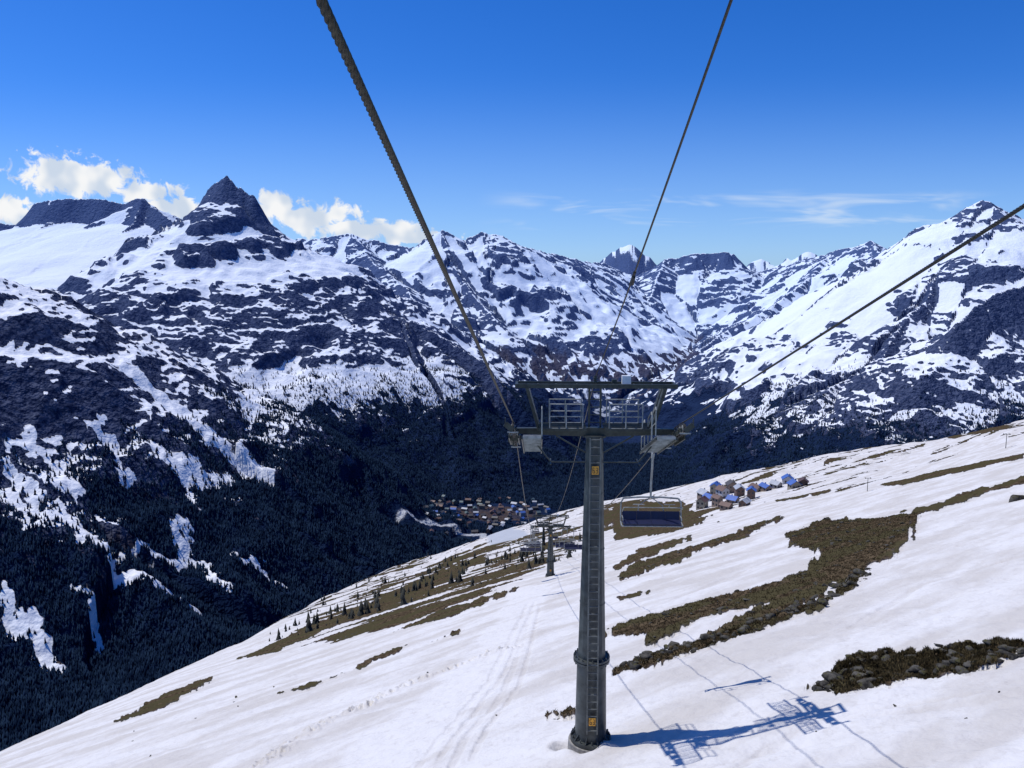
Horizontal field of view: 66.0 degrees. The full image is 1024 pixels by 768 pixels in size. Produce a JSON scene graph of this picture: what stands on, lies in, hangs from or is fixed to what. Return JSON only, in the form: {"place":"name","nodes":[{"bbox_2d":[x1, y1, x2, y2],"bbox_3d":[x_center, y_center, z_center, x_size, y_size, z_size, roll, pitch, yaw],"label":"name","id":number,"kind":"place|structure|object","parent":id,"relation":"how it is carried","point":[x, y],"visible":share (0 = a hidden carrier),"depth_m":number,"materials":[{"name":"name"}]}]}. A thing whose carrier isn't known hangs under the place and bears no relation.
{"place":"outdoors","nodes":[
{"label":"outdoors","id":0,"kind":"place"},
{"bbox_2d":[0,176,1023,767],"bbox_3d":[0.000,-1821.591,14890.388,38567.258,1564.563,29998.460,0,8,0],"label":"mountain terrain","id":1,"kind":"structure","parent":0,"point":[142,314],"depth_m":1797.52,"materials":[{"name":"white snow"}]},
{"bbox_2d":[269,533,580,641],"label":"young pine thicket","id":2,"kind":"object","parent":1,"relation":"on","point":[365,607],"visible":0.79,"depth_m":203.69,"materials":[{"name":"green plant"}]},
{"bbox_2d":[465,498,470,503],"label":"chalet","id":3,"kind":"object","parent":1,"relation":"on","point":[467,500],"visible":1,"depth_m":3242.63,"materials":[{"name":"paint"}]},
{"bbox_2d":[479,504,484,509],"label":"chalet","id":4,"kind":"object","parent":1,"relation":"on","point":[481,506],"visible":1,"depth_m":3174.99,"materials":[{"name":"paint"}]},
{"bbox_2d":[0,348,1023,750],"bbox_3d":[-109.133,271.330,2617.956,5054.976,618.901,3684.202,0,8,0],"label":"conifer forest","id":5,"kind":"object","parent":1,"relation":"on","point":[108,680],"visible":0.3,"depth_m":1969.37,"materials":[{"name":"green plant"}]},
{"bbox_2d":[536,517,552,545],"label":"chairlift tower","id":6,"kind":"structure","parent":1,"relation":"on","point":[543,537],"depth_m":299.53,"materials":[{"name":"metal"}]},
{"bbox_2d":[531,514,570,576],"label":"chairlift tower","id":7,"kind":"structure","parent":1,"relation":"on","point":[550,560],"depth_m":134.35,"materials":[{"name":"metal"}]},
{"bbox_2d":[133,494,1023,756],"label":"scattered rocks","id":8,"kind":"object","parent":1,"relation":"on","point":[827,676],"visible":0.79,"depth_m":45.63,"materials":[{"name":"stone"}]},
{"bbox_2d":[503,375,694,753],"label":"chairlift tower","id":9,"kind":"structure","parent":1,"relation":"on","point":[589,730],"depth_m":30.67,"materials":[{"name":"metal"}]},
{"bbox_2d":[316,0,513,421],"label":"haul rope","id":10,"kind":"object","parent":9,"relation":"attached to","point":[327,14],"visible":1,"depth_m":4.61,"materials":[{"name":"metal"}]},
{"bbox_2d":[513,422,535,532],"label":"haul rope","id":11,"kind":"object","parent":9,"relation":"attached to","point":[522,482],"visible":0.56,"depth_m":43.96,"materials":[{"name":"metal"}]},
{"bbox_2d":[520,526,541,551],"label":"chairlift chair","id":12,"kind":"object","parent":11,"relation":"hanging from","point":[531,549],"visible":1,"depth_m":102.45,"materials":[{"name":"metal"}]},
{"bbox_2d":[523,525,540,545],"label":"chairlift chair","id":13,"kind":"object","parent":11,"relation":"hanging from","point":[531,539],"visible":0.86,"depth_m":128.32,"materials":[{"name":"metal"}]},
{"bbox_2d":[526,530,539,546],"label":"chairlift chair","id":14,"kind":"object","parent":11,"relation":"hanging from","point":[533,541],"visible":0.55,"depth_m":157.46,"materials":[{"name":"metal"}]},
{"bbox_2d":[550,422,683,531],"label":"haul rope","id":15,"kind":"object","parent":9,"relation":"attached to","point":[633,477],"visible":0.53,"depth_m":43.27,"materials":[{"name":"metal"}]},
{"bbox_2d":[555,541,563,547],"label":"chairlift chair","id":16,"kind":"object","parent":15,"relation":"hanging from","point":[557,546],"visible":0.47,"depth_m":174.13,"materials":[{"name":"metal"}]},
{"bbox_2d":[559,530,574,545],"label":"chairlift chair","id":17,"kind":"object","parent":15,"relation":"hanging from","point":[561,543],"visible":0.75,"depth_m":142.12,"materials":[{"name":"metal"}]},
{"bbox_2d":[564,526,581,549],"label":"chairlift chair","id":18,"kind":"object","parent":15,"relation":"hanging from","point":[572,546],"visible":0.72,"depth_m":116.13,"materials":[{"name":"metal"}]},
{"bbox_2d":[620,452,682,526],"bbox_3d":[6.484,4.896,36.346,2.873,3.406,1.227,0,8,2],"label":"chairlift chair","id":19,"kind":"object","parent":15,"relation":"hanging from","point":[638,518],"visible":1,"depth_m":36.82,"materials":[{"name":"metal"}]},
{"bbox_2d":[548,0,732,523],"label":"signal cable","id":20,"kind":"object","parent":9,"relation":"attached to","point":[702,81],"visible":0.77,"depth_m":12.18,"materials":[{"name":"metal"}]},
{"bbox_2d":[629,271,635,285],"bbox_3d":[2.789,-2.443,18.230,0.074,0.349,0.876,0,8,2],"label":"cable damper","id":21,"kind":"object","parent":20,"relation":"attached to","point":[632,281],"visible":1,"depth_m":18.10,"materials":[{"name":"black rubber"}]},
{"bbox_2d":[683,203,1023,421],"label":"haul rope","id":22,"kind":"object","parent":9,"relation":"attached to","point":[983,231],"visible":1,"depth_m":11.58,"materials":[{"name":"metal"}]},
{"bbox_2d":[695,495,709,509],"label":"mountain hut","id":23,"kind":"object","parent":1,"relation":"on","point":[702,502],"visible":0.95,"depth_m":308.14,"materials":[{"name":"paint"}]},
{"bbox_2d":[696,488,709,498],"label":"mountain hut","id":24,"kind":"object","parent":1,"relation":"on","point":[701,492],"visible":0.52,"depth_m":423.53,"materials":[{"name":"paint"}]},
{"bbox_2d":[702,493,711,501],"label":"mountain hut","id":25,"kind":"object","parent":1,"relation":"on","point":[708,495],"visible":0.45,"depth_m":343.09,"materials":[{"name":"paint"}]},
{"bbox_2d":[710,481,721,494],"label":"mountain hut","id":26,"kind":"object","parent":1,"relation":"on","point":[714,485],"visible":0.56,"depth_m":420.04,"materials":[{"name":"paint"}]},
{"bbox_2d":[711,494,722,506],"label":"mountain hut","id":27,"kind":"object","parent":1,"relation":"on","point":[717,499],"visible":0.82,"depth_m":303.21,"materials":[{"name":"paint"}]},
{"bbox_2d":[715,484,729,498],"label":"mountain hut","id":28,"kind":"object","parent":1,"relation":"on","point":[722,491],"visible":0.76,"depth_m":344.75,"materials":[{"name":"paint"}]},
{"bbox_2d":[719,501,733,510],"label":"mountain hut","id":29,"kind":"object","parent":1,"relation":"on","point":[724,505],"visible":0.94,"depth_m":262.35,"materials":[{"name":"paint"}]},
{"bbox_2d":[725,479,736,493],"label":"mountain hut","id":30,"kind":"object","parent":1,"relation":"on","point":[730,483],"visible":0.55,"depth_m":395.32,"materials":[{"name":"paint"}]},
{"bbox_2d":[725,494,739,503],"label":"mountain hut","id":31,"kind":"object","parent":1,"relation":"on","point":[731,498],"visible":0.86,"depth_m":306.86,"materials":[{"name":"paint"}]},
{"bbox_2d":[733,483,745,496],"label":"mountain hut","id":32,"kind":"object","parent":1,"relation":"on","point":[739,490],"visible":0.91,"depth_m":327.04,"materials":[{"name":"paint"}]},
{"bbox_2d":[738,497,751,506],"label":"mountain hut","id":33,"kind":"object","parent":1,"relation":"on","point":[746,501],"visible":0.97,"depth_m":258.38,"materials":[{"name":"paint"}]},
{"bbox_2d":[746,486,756,498],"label":"mountain hut","id":34,"kind":"object","parent":1,"relation":"on","point":[750,490],"visible":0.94,"depth_m":307.61,"materials":[{"name":"paint"}]},
{"bbox_2d":[748,483,759,492],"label":"mountain hut","id":35,"kind":"object","parent":1,"relation":"on","point":[756,486],"visible":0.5,"depth_m":332.37,"materials":[{"name":"paint"}]},
{"bbox_2d":[758,482,772,491],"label":"mountain hut","id":36,"kind":"object","parent":1,"relation":"on","point":[764,487],"visible":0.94,"depth_m":328.12,"materials":[{"name":"paint"}]},
{"bbox_2d":[769,479,783,488],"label":"mountain hut","id":37,"kind":"object","parent":1,"relation":"on","point":[774,484],"visible":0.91,"depth_m":331.94,"materials":[{"name":"paint"}]},
{"bbox_2d":[545,511,1023,716],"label":"dry grass tufts","id":38,"kind":"object","parent":1,"relation":"on","point":[928,665],"visible":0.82,"depth_m":44.89,"materials":[{"name":"brown plant"}]},
{"bbox_2d":[781,473,794,483],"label":"mountain hut","id":39,"kind":"object","parent":1,"relation":"on","point":[787,477],"visible":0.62,"depth_m":339.98,"materials":[{"name":"paint"}]},
{"bbox_2d":[786,479,801,489],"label":"mountain hut","id":40,"kind":"object","parent":1,"relation":"on","point":[792,484],"visible":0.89,"depth_m":311.43,"materials":[{"name":"paint"}]},
{"bbox_2d":[798,477,808,486],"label":"mountain hut","id":41,"kind":"object","parent":1,"relation":"on","point":[803,481],"visible":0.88,"depth_m":312.43,"materials":[{"name":"paint"}]},
{"bbox_2d":[0,0,1023,266],"label":"sky","id":42,"kind":"structure","parent":0,"point":[818,127],"materials":[{"name":"blue"}]}
]}

